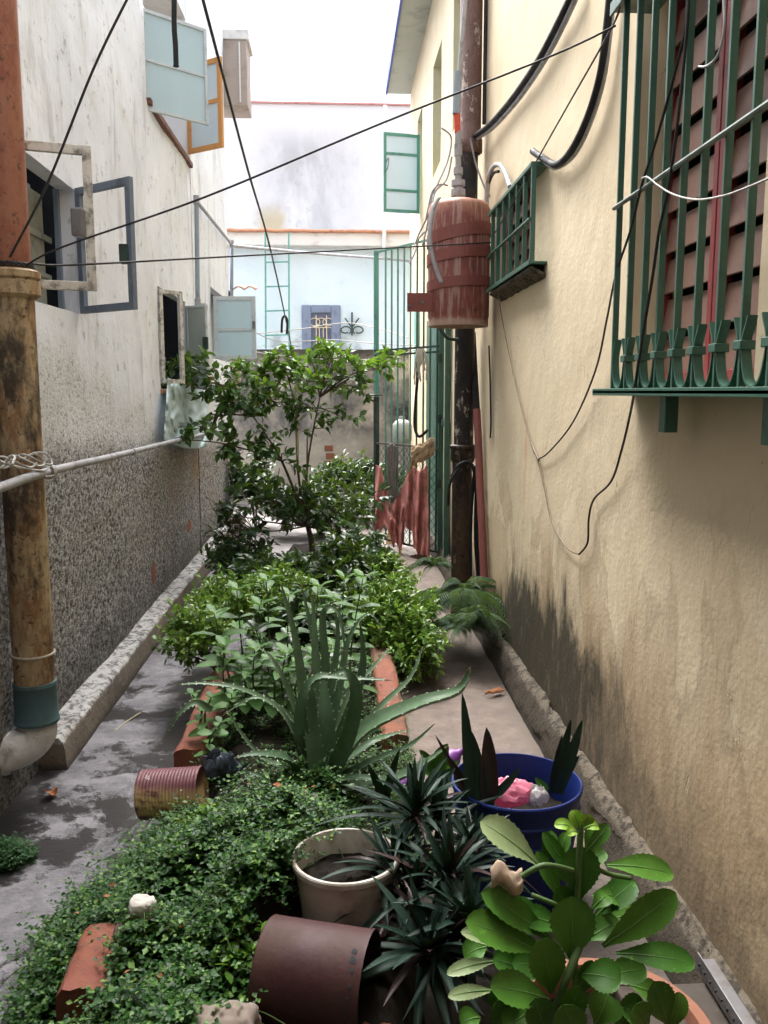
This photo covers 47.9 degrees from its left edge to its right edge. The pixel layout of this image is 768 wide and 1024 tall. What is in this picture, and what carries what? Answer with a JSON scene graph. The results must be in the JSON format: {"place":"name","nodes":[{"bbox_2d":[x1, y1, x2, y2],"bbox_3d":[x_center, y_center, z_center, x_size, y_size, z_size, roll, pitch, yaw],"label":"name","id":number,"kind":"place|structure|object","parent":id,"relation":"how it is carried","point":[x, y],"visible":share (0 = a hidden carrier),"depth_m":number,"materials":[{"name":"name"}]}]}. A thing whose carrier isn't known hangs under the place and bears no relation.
{"place":"outdoors","nodes":[
{"label":"outdoors","id":0,"kind":"place"},
{"bbox_2d":[222,0,409,102],"label":"sky","id":1,"kind":"structure","parent":0,"point":[304,50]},
{"bbox_2d":[224,101,409,229],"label":"white building","id":2,"kind":"structure","parent":0,"point":[339,186],"depth_m":20.02,"materials":[{"name":"paint"}]},
{"bbox_2d":[382,105,386,249],"bbox_3d":[0.011,-5.768,14.969,0.092,2.413,0.070,0,8,-3],"label":"drain pipe","id":3,"kind":"object","parent":2,"relation":"attached to","point":[384,222],"visible":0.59,"depth_m":15.03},
{"bbox_2d":[227,228,409,349],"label":"blue house","id":4,"kind":"structure","parent":0,"point":[324,290],"depth_m":15.55,"materials":[{"name":"paint"}]},
{"bbox_2d":[264,233,289,348],"bbox_3d":[-1.879,-3.868,15.186,0.481,1.959,0.334,0,8,-3],"label":"wall ladder","id":5,"kind":"object","parent":4,"relation":"attached to","point":[288,286],"depth_m":15.23,"materials":[{"name":"teal metal"}]},
{"bbox_2d":[302,305,340,348],"bbox_3d":[-1.136,-3.301,15.642,0.701,0.868,0.070,0,8,-3],"label":"window","id":6,"kind":"structure","parent":4,"relation":"in","point":[312,315],"depth_m":15.61,"materials":[{"name":"blue metal"}]},
{"bbox_2d":[230,349,408,502],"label":"boundary wall","id":7,"kind":"structure","parent":0,"point":[351,437],"depth_m":12.42,"materials":[{"name":"grey concrete"}]},
{"bbox_2d":[0,502,671,1023],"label":"ground","id":8,"kind":"structure","parent":0,"point":[90,808],"depth_m":3.77,"materials":[{"name":"concrete"}]},
{"bbox_2d":[0,831,40,872],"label":"moss patch","id":9,"kind":"object","parent":8,"relation":"on","point":[12,845],"visible":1,"depth_m":2.96,"materials":[{"name":"green plant"}]},
{"bbox_2d":[55,922,118,1023],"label":"planter edge","id":10,"kind":"object","parent":8,"relation":"on","point":[84,969],"visible":0.55,"depth_m":2.10,"materials":[{"name":"orange brick"}]},
{"bbox_2d":[0,0,257,816],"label":"grey house","id":11,"kind":"structure","parent":8,"relation":"on","point":[145,138],"depth_m":5.05,"materials":[{"name":"paint"}]},
{"bbox_2d":[0,0,59,775],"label":"rusty downpipe","id":12,"kind":"object","parent":11,"relation":"attached to","point":[29,739],"visible":0.98,"depth_m":3.21,"materials":[{"name":"beige metal"}]},
{"bbox_2d":[8,0,127,257],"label":"overhead wire","id":13,"kind":"object","parent":12,"relation":"attached to","point":[70,125],"visible":1,"depth_m":3.02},
{"bbox_2d":[31,242,490,265],"bbox_3d":[-0.385,-1.269,4.228,0.213,0.444,2.912,7,10,41],"label":"overhead wire","id":14,"kind":"object","parent":12,"relation":"attached to","point":[101,263],"visible":0.98,"depth_m":3.95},
{"bbox_2d":[25,25,615,265],"bbox_3d":[-0.294,-1.189,2.839,2.037,0.681,0.115,1,8,9],"label":"overhead wire","id":15,"kind":"object","parent":12,"relation":"attached to","point":[361,131],"visible":1,"depth_m":2.78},
{"bbox_2d":[0,433,204,492],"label":"wall conduit","id":16,"kind":"object","parent":11,"relation":"attached to","point":[13,482],"depth_m":3.62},
{"bbox_2d":[0,451,56,479],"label":"rope tie","id":17,"kind":"object","parent":16,"relation":"attached to","point":[5,463],"visible":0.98,"depth_m":2.99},
{"bbox_2d":[171,0,178,67],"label":"thick cable end","id":18,"kind":"object","parent":11,"relation":"hanging from","point":[174,32],"visible":1,"depth_m":4.26,"materials":[{"name":"black plastic"}]},
{"bbox_2d":[164,378,206,448],"bbox_3d":[-1.589,-0.792,7.033,0.057,0.617,2.190,0,8,-3],"label":"plastic sheet","id":19,"kind":"object","parent":11,"relation":"hanging from","point":[181,406],"visible":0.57,"depth_m":6.74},
{"bbox_2d":[193,195,233,308],"bbox_3d":[-1.748,-2.267,9.116,0.060,1.596,2.813,0,8,-3],"label":"water pipe","id":20,"kind":"object","parent":11,"relation":"attached to","point":[197,205],"visible":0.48,"depth_m":7.78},
{"bbox_2d":[231,244,409,261],"bbox_3d":[-0.817,-3.811,12.848,0.366,0.637,5.790,3,9,23],"label":"overhead pipe","id":21,"kind":"object","parent":11,"relation":"attached to","point":[287,250],"visible":0.76,"depth_m":12.50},
{"bbox_2d":[38,511,245,770],"bbox_3d":[-1.600,0.544,7.181,0.147,0.166,7.100,0,8,-3],"label":"wall ledge","id":22,"kind":"object","parent":8,"relation":"on","point":[87,707],"depth_m":4.55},
{"bbox_2d":[38,773,334,1023],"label":"soil mound","id":23,"kind":"object","parent":8,"relation":"on","point":[265,912],"visible":0.02,"depth_m":2.27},
{"bbox_2d":[0,747,399,1023],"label":"weed groundcover","id":24,"kind":"object","parent":23,"relation":"on","point":[177,963],"visible":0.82,"depth_m":2.28,"materials":[{"name":"green plant"}]},
{"bbox_2d":[128,894,157,919],"bbox_3d":[-0.616,1.006,2.199,0.070,0.058,0.064,0,8,-3],"label":"stone","id":25,"kind":"object","parent":24,"relation":"on","point":[139,904],"visible":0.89,"depth_m":2.18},
{"bbox_2d":[195,1000,261,1023],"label":"stone","id":26,"kind":"object","parent":23,"relation":"on","point":[244,1013],"visible":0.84,"depth_m":1.88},
{"bbox_2d":[150,589,235,673],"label":"box shrub","id":27,"kind":"object","parent":8,"relation":"on","point":[185,623],"visible":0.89,"depth_m":4.30,"materials":[{"name":"green plant"}]},
{"bbox_2d":[174,671,234,784],"bbox_3d":[-0.795,0.969,3.903,0.122,0.210,0.971,0,8,-3],"label":"planter edge","id":28,"kind":"object","parent":8,"relation":"on","point":[186,748],"visible":0.43,"depth_m":3.54,"materials":[{"name":"orange brick"}]},
{"bbox_2d":[194,529,280,580],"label":"dark shrub","id":29,"kind":"object","parent":8,"relation":"on","point":[224,555],"visible":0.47,"depth_m":6.78,"materials":[{"name":"green plant"}]},
{"bbox_2d":[225,456,284,527],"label":"shrub","id":30,"kind":"object","parent":8,"relation":"on","point":[242,476],"visible":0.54,"depth_m":10.10,"materials":[{"name":"green plant"}]},
{"bbox_2d":[184,543,424,1023],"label":"soil","id":31,"kind":"structure","parent":8,"relation":"on","point":[373,993],"depth_m":3.06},
{"bbox_2d":[134,765,208,820],"bbox_3d":[-0.753,0.999,3.073,0.232,0.194,0.176,0,8,2],"label":"ribbed can","id":32,"kind":"object","parent":31,"relation":"on","point":[154,788],"visible":0.81,"depth_m":3.00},
{"bbox_2d":[171,798,240,832],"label":"seedling","id":33,"kind":"object","parent":31,"relation":"on","point":[200,812],"visible":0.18,"depth_m":2.75,"materials":[{"name":"green plant"}]},
{"bbox_2d":[185,688,245,756],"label":"broad leaf herb","id":34,"kind":"object","parent":31,"relation":"on","point":[219,730],"visible":0.82,"depth_m":3.45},
{"bbox_2d":[199,747,247,781],"bbox_3d":[-0.594,0.932,3.188,0.175,0.126,0.120,-4,9,-25],"label":"plastic bag","id":35,"kind":"object","parent":31,"relation":"on","point":[217,764],"visible":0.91,"depth_m":3.15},
{"bbox_2d":[183,562,277,639],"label":"box shrub","id":36,"kind":"object","parent":31,"relation":"on","point":[217,589],"visible":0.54,"depth_m":4.96,"materials":[{"name":"green plant"}]},
{"bbox_2d":[211,907,266,983],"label":"seedling","id":37,"kind":"object","parent":31,"relation":"on","point":[230,956],"visible":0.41,"depth_m":2.10,"materials":[{"name":"green plant"}]},
{"bbox_2d":[215,544,329,589],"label":"dark shrub","id":38,"kind":"object","parent":31,"relation":"on","point":[251,565],"visible":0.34,"depth_m":6.25,"materials":[{"name":"green plant"}]},
{"bbox_2d":[238,557,322,631],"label":"box shrub","id":39,"kind":"object","parent":31,"relation":"on","point":[285,578],"visible":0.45,"depth_m":5.33,"materials":[{"name":"green plant"}]},
{"bbox_2d":[161,336,406,560],"bbox_3d":[-0.817,-0.404,7.052,2.349,2.085,1.044,-4,9,-25],"label":"citrus tree","id":40,"kind":"object","parent":31,"relation":"on","point":[306,494],"visible":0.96,"depth_m":7.09,"materials":[{"name":"green plant"}]},
{"bbox_2d":[191,569,381,717],"bbox_3d":[-0.431,0.666,3.930,0.839,0.792,0.934,0,8,-3],"label":"broad leaf herb","id":41,"kind":"object","parent":31,"relation":"on","point":[238,659],"visible":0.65,"depth_m":3.75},
{"bbox_2d":[239,620,358,700],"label":"broad leaf herb","id":42,"kind":"object","parent":31,"relation":"on","point":[260,628],"visible":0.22,"depth_m":3.99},
{"bbox_2d":[190,632,414,791],"bbox_3d":[-0.350,0.848,4.146,0.945,0.147,2.068,0,8,-3],"label":"groundcover","id":43,"kind":"object","parent":31,"relation":"on","point":[282,730],"visible":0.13,"depth_m":3.61,"materials":[{"name":"green plant"}]},
{"bbox_2d":[269,578,360,644],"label":"box shrub","id":44,"kind":"object","parent":31,"relation":"on","point":[296,604],"visible":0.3,"depth_m":4.80,"materials":[{"name":"green plant"}]},
{"bbox_2d":[248,914,381,1023],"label":"flower pot","id":45,"kind":"object","parent":31,"relation":"on","point":[305,971],"visible":0.84,"depth_m":1.97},
{"bbox_2d":[168,581,470,792],"bbox_3d":[-0.214,0.647,3.045,0.914,0.737,0.734,-5,9,-30],"label":"aloe plant","id":46,"kind":"object","parent":31,"relation":"on","point":[317,719],"visible":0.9,"depth_m":3.09,"materials":[{"name":"green plant"}]},
{"bbox_2d":[309,570,371,668],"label":"broad leaf herb","id":47,"kind":"object","parent":31,"relation":"on","point":[345,611],"visible":0.42,"depth_m":4.32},
{"bbox_2d":[292,828,399,936],"bbox_3d":[-0.103,1.040,2.354,0.292,0.230,0.292,0,8,-3],"label":"flower pot","id":48,"kind":"object","parent":31,"relation":"on","point":[331,899],"visible":0.69,"depth_m":2.28,"materials":[{"name":"beige plastic"}]},
{"bbox_2d":[302,523,395,590],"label":"dark shrub","id":49,"kind":"object","parent":31,"relation":"on","point":[334,551],"visible":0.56,"depth_m":5.96,"materials":[{"name":"green plant"}]},
{"bbox_2d":[330,564,413,636],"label":"dark shrub","id":50,"kind":"object","parent":31,"relation":"on","point":[350,585],"visible":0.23,"depth_m":5.25,"materials":[{"name":"green plant"}]},
{"bbox_2d":[319,813,431,937],"bbox_3d":[-0.001,0.958,2.369,0.392,0.228,0.350,6,10,35],"label":"sword leaf plant","id":51,"kind":"object","parent":31,"relation":"on","point":[379,843],"visible":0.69,"depth_m":2.36,"materials":[{"name":"green plant"}]},
{"bbox_2d":[334,541,421,587],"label":"lime hedge","id":52,"kind":"object","parent":31,"relation":"on","point":[391,565],"visible":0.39,"depth_m":5.95,"materials":[{"name":"green plant"}]},
{"bbox_2d":[345,738,433,869],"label":"weed tuft","id":53,"kind":"object","parent":31,"relation":"on","point":[396,797],"visible":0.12,"depth_m":3.22,"materials":[{"name":"green plant"}]},
{"bbox_2d":[346,571,447,648],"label":"lime hedge","id":54,"kind":"object","parent":31,"relation":"on","point":[398,607],"visible":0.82,"depth_m":4.91,"materials":[{"name":"green plant"}]},
{"bbox_2d":[333,828,463,1010],"bbox_3d":[0.072,1.042,2.305,0.408,0.340,0.398,2,8,16],"label":"sword leaf plant","id":55,"kind":"object","parent":31,"relation":"on","point":[419,866],"visible":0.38,"depth_m":2.27,"materials":[{"name":"green plant"}]},
{"bbox_2d":[315,755,494,857],"bbox_3d":[0.083,0.847,2.488,0.574,0.286,0.460,0,8,-3],"label":"sword leaf plant","id":56,"kind":"object","parent":31,"relation":"on","point":[414,800],"visible":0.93,"depth_m":2.47,"materials":[{"name":"green plant"}]},
{"bbox_2d":[368,749,454,828],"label":"arching blade plant","id":57,"kind":"object","parent":31,"relation":"on","point":[380,788],"visible":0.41,"depth_m":2.65,"materials":[{"name":"green plant"}]},
{"bbox_2d":[369,605,454,688],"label":"lime hedge","id":58,"kind":"object","parent":31,"relation":"on","point":[417,636],"visible":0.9,"depth_m":4.68,"materials":[{"name":"green plant"}]},
{"bbox_2d":[360,873,494,1023],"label":"sword leaf plant","id":59,"kind":"object","parent":31,"relation":"on","point":[400,954],"visible":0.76,"depth_m":2.07,"materials":[{"name":"green plant"}]},
{"bbox_2d":[411,744,457,775],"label":"leafy plant","id":60,"kind":"object","parent":31,"relation":"on","point":[435,762],"visible":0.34,"depth_m":3.01,"materials":[{"name":"green plant"}]},
{"bbox_2d":[361,805,532,984],"bbox_3d":[0.147,0.964,2.234,0.513,0.358,0.551,1,8,10],"label":"sword leaf plant","id":61,"kind":"object","parent":31,"relation":"on","point":[449,855],"visible":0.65,"depth_m":2.22,"materials":[{"name":"green plant"}]},
{"bbox_2d":[384,862,532,1023],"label":"sword leaf plant","id":62,"kind":"object","parent":31,"relation":"on","point":[469,892],"visible":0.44,"depth_m":2.09,"materials":[{"name":"green plant"}]},
{"bbox_2d":[261,478,373,535],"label":"bush","id":63,"kind":"object","parent":8,"relation":"on","point":[362,497],"visible":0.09,"depth_m":9.54,"materials":[{"name":"green plant"}]},
{"bbox_2d":[298,449,406,502],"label":"bush","id":64,"kind":"object","parent":8,"relation":"on","point":[335,469],"visible":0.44,"depth_m":10.47,"materials":[{"name":"green plant"}]},
{"bbox_2d":[370,638,408,769],"bbox_3d":[0.009,0.910,4.318,0.123,0.212,1.515,0,8,-3],"label":"planter edge","id":65,"kind":"object","parent":8,"relation":"on","point":[383,668],"visible":0.49,"depth_m":4.08,"materials":[{"name":"orange brick"}]},
{"bbox_2d":[370,239,450,557],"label":"iron gate","id":66,"kind":"structure","parent":8,"relation":"on","point":[443,394],"depth_m":8.18,"materials":[{"name":"green metal"}]},
{"bbox_2d":[386,443,397,510],"bbox_3d":[0.078,-0.340,8.613,0.024,0.698,0.207,-5,9,-33],"label":"grey rag","id":67,"kind":"object","parent":66,"relation":"hanging from","point":[391,458],"visible":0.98,"depth_m":8.59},
{"bbox_2d":[392,416,411,442],"bbox_3d":[0.181,-0.834,8.739,0.200,0.270,0.200,0,8,-3],"label":"plastic jug","id":68,"kind":"object","parent":66,"relation":"hanging from","point":[394,432],"visible":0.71,"depth_m":8.67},
{"bbox_2d":[375,465,429,556],"bbox_3d":[0.177,-0.011,8.502,0.110,0.971,1.031,-5,9,-33],"label":"red rag","id":69,"kind":"object","parent":66,"relation":"hanging from","point":[409,508],"visible":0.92,"depth_m":8.38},
{"bbox_2d":[413,369,427,437],"bbox_3d":[0.346,-1.068,8.111,0.061,0.743,0.174,-6,10,-38],"label":"black hose","id":70,"kind":"object","parent":66,"relation":"hanging from","point":[414,413],"visible":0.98,"depth_m":8.15,"materials":[{"name":"plastic"}]},
{"bbox_2d":[413,349,428,384],"bbox_3d":[0.349,-1.355,8.058,0.154,0.334,0.033,0,8,-3],"label":"frayed rope","id":71,"kind":"object","parent":66,"relation":"hanging from","point":[419,359],"visible":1,"depth_m":8.05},
{"bbox_2d":[410,437,434,466],"bbox_3d":[0.359,-0.553,8.024,0.223,0.278,0.054,0,8,-3],"label":"tan rag","id":72,"kind":"object","parent":66,"relation":"hanging from","point":[423,452],"visible":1,"depth_m":8.02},
{"bbox_2d":[405,557,450,580],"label":"fern","id":73,"kind":"object","parent":8,"relation":"on","point":[432,561],"visible":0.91,"depth_m":6.71,"materials":[{"name":"green plant"}]},
{"bbox_2d":[370,774,506,874],"bbox_3d":[0.187,0.903,2.543,0.423,0.240,0.417,-1,8,-10],"label":"sword leaf plant","id":74,"kind":"object","parent":8,"relation":"on","point":[437,797],"visible":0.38,"depth_m":2.54,"materials":[{"name":"green plant"}]},
{"bbox_2d":[414,587,499,643],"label":"fern","id":75,"kind":"object","parent":8,"relation":"on","point":[418,594],"visible":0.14,"depth_m":5.31,"materials":[{"name":"green plant"}]},
{"bbox_2d":[429,614,505,653],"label":"fern","id":76,"kind":"object","parent":8,"relation":"on","point":[444,623],"visible":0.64,"depth_m":4.96,"materials":[{"name":"green plant"}]},
{"bbox_2d":[422,805,541,895],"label":"sword leaf plant","id":77,"kind":"object","parent":8,"relation":"on","point":[474,829],"visible":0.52,"depth_m":2.39,"materials":[{"name":"green plant"}]},
{"bbox_2d":[451,753,582,911],"bbox_3d":[0.423,1.040,2.793,0.418,0.370,0.418,0,8,-3],"label":"bucket","id":78,"kind":"object","parent":8,"relation":"on","point":[533,823],"visible":0.36,"depth_m":2.64,"materials":[{"name":"blue plastic"}]},
{"bbox_2d":[435,693,519,805],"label":"upright blade plant","id":79,"kind":"object","parent":78,"relation":"in","point":[480,773],"visible":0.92,"depth_m":2.65,"materials":[{"name":"green plant"}]},
{"bbox_2d":[495,776,531,808],"bbox_3d":[0.397,0.890,2.748,0.157,0.106,0.108,0,8,-3],"label":"plastic bag","id":80,"kind":"object","parent":78,"relation":"in","point":[517,792],"visible":0.59,"depth_m":2.71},
{"bbox_2d":[527,783,548,807],"bbox_3d":[0.479,0.900,2.747,0.079,0.079,0.073,-5,10,-34],"label":"plastic bag","id":81,"kind":"object","parent":78,"relation":"in","point":[539,796],"visible":0.87,"depth_m":2.72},
{"bbox_2d":[535,719,582,794],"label":"upright blade plant","id":82,"kind":"object","parent":78,"relation":"in","point":[566,758],"visible":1,"depth_m":2.74,"materials":[{"name":"green plant"}]},
{"bbox_2d":[383,0,767,1023],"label":"cream house","id":83,"kind":"structure","parent":8,"relation":"on","point":[635,636],"depth_m":2.84,"materials":[{"name":"paint"}]},
{"bbox_2d":[201,0,290,344],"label":"overhead wire","id":84,"kind":"object","parent":83,"relation":"attached to","point":[222,74],"visible":0.89,"depth_m":4.32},
{"bbox_2d":[426,321,438,537],"bbox_3d":[0.498,-0.839,9.033,0.024,2.330,0.950,0,8,-3],"label":"side door","id":85,"kind":"structure","parent":83,"relation":"in","point":[433,330],"depth_m":8.83,"materials":[{"name":"green metal"}]},
{"bbox_2d":[407,197,490,328],"bbox_3d":[0.444,-1.551,5.387,0.401,0.772,0.482,6,10,38],"label":"water tank","id":86,"kind":"object","parent":83,"relation":"attached to","point":[456,296],"visible":0.97,"depth_m":5.26,"materials":[{"name":"red metal"}]},
{"bbox_2d":[451,0,466,196],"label":"valve riser","id":87,"kind":"object","parent":86,"relation":"attached to","point":[458,185],"visible":0.97,"depth_m":5.45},
{"bbox_2d":[409,127,489,263],"bbox_3d":[0.287,-2.136,5.939,0.431,0.735,1.060,-4,9,-25],"label":"loose wiring","id":88,"kind":"object","parent":83,"relation":"attached to","point":[432,194],"visible":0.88,"depth_m":5.54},
{"bbox_2d":[438,0,487,616],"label":"black downpipe","id":89,"kind":"object","parent":83,"relation":"attached to","point":[462,447],"visible":0.77,"depth_m":5.88,"materials":[{"name":"brown metal"}]},
{"bbox_2d":[447,460,479,578],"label":"black hoses","id":90,"kind":"object","parent":83,"relation":"attached to","point":[473,496],"visible":0.87,"depth_m":5.95,"materials":[{"name":"plastic"}]},
{"bbox_2d":[421,576,510,644],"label":"fern","id":91,"kind":"object","parent":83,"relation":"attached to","point":[472,590],"visible":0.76,"depth_m":5.21,"materials":[{"name":"green plant"}]},
{"bbox_2d":[448,605,510,636],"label":"fern","id":92,"kind":"object","parent":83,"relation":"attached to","point":[481,612],"visible":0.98,"depth_m":4.85,"materials":[{"name":"green plant"}]},
{"bbox_2d":[472,332,487,583],"bbox_3d":[0.640,-0.379,5.836,0.058,1.681,0.597,-1,8,-5],"label":"red drain hose","id":93,"kind":"object","parent":83,"relation":"attached to","point":[476,413],"visible":0.79,"depth_m":5.80,"materials":[{"name":"plastic"}]},
{"bbox_2d":[488,345,491,437],"bbox_3d":[0.679,-0.773,5.550,0.011,0.590,0.120,-1,8,-4],"label":"dangling cable","id":94,"kind":"object","parent":83,"relation":"attached to","point":[490,391],"visible":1,"depth_m":5.53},
{"bbox_2d":[484,162,511,204],"bbox_3d":[0.662,-1.909,4.985,0.042,0.284,0.890,0,8,-2],"label":"flexible conduit","id":95,"kind":"object","parent":83,"relation":"attached to","point":[501,166],"visible":0.96,"depth_m":5.09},
{"bbox_2d":[473,0,571,137],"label":"thick cable","id":96,"kind":"object","parent":83,"relation":"attached to","point":[532,68],"visible":0.89,"depth_m":4.15,"materials":[{"name":"black plastic"}]},
{"bbox_2d":[476,0,577,139],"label":"thick cable","id":97,"kind":"object","parent":83,"relation":"attached to","point":[570,10],"visible":0.96,"depth_m":4.05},
{"bbox_2d":[496,281,577,553],"bbox_3d":[0.741,-0.572,4.250,0.063,1.290,1.702,-1,8,-5],"label":"thin wire","id":98,"kind":"object","parent":83,"relation":"attached to","point":[528,433],"visible":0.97,"depth_m":4.42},
{"bbox_2d":[493,4,621,234],"bbox_3d":[0.695,-1.583,3.892,0.059,0.234,2.637,0,8,-2],"label":"thin wire","id":99,"kind":"object","parent":83,"relation":"attached to","point":[601,46],"visible":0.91,"depth_m":3.30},
{"bbox_2d":[530,0,612,167],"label":"bent cable","id":100,"kind":"object","parent":83,"relation":"attached to","point":[575,143],"visible":0.96,"depth_m":3.19,"materials":[{"name":"black plastic"}]},
{"bbox_2d":[531,14,614,169],"bbox_3d":[0.761,-1.677,3.633,0.018,0.442,1.288,0,8,-3],"label":"bent cable","id":101,"kind":"object","parent":83,"relation":"attached to","point":[586,133],"visible":0.73,"depth_m":3.20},
{"bbox_2d":[538,0,686,458],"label":"thin wire","id":102,"kind":"object","parent":83,"relation":"attached to","point":[648,163],"visible":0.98,"depth_m":2.44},
{"bbox_2d":[578,0,689,554],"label":"thin wire","id":103,"kind":"object","parent":83,"relation":"attached to","point":[660,221],"visible":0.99,"depth_m":2.29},
{"bbox_2d":[641,176,767,200],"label":"pale wire","id":104,"kind":"object","parent":83,"relation":"attached to","point":[715,197],"visible":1,"depth_m":1.97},
{"bbox_2d":[698,0,725,67],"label":"grille lead","id":105,"kind":"object","parent":83,"relation":"attached to","point":[722,38],"visible":1,"depth_m":1.90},
{"bbox_2d":[430,531,763,1023],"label":"wall footing","id":106,"kind":"object","parent":8,"relation":"on","point":[546,727],"depth_m":3.15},
{"bbox_2d":[533,958,710,1023],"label":"terracotta pot","id":107,"kind":"object","parent":8,"relation":"on","point":[696,1014],"visible":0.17,"depth_m":1.86,"materials":[{"name":"ceramic"}]},
{"bbox_2d":[447,809,694,1023],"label":"succulent plant","id":108,"kind":"object","parent":107,"relation":"in","point":[573,923],"visible":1,"depth_m":1.64,"materials":[{"name":"green plant"}]},
{"bbox_2d":[615,983,756,1023],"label":"wooden box","id":109,"kind":"object","parent":8,"relation":"on","point":[701,996],"visible":0.27,"depth_m":1.87,"materials":[{"name":"brown wood"}]},
{"bbox_2d":[697,952,755,1023],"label":"metal strip","id":110,"kind":"object","parent":109,"relation":"on","point":[731,1004],"visible":1,"depth_m":1.84,"materials":[{"name":"grey metal"}]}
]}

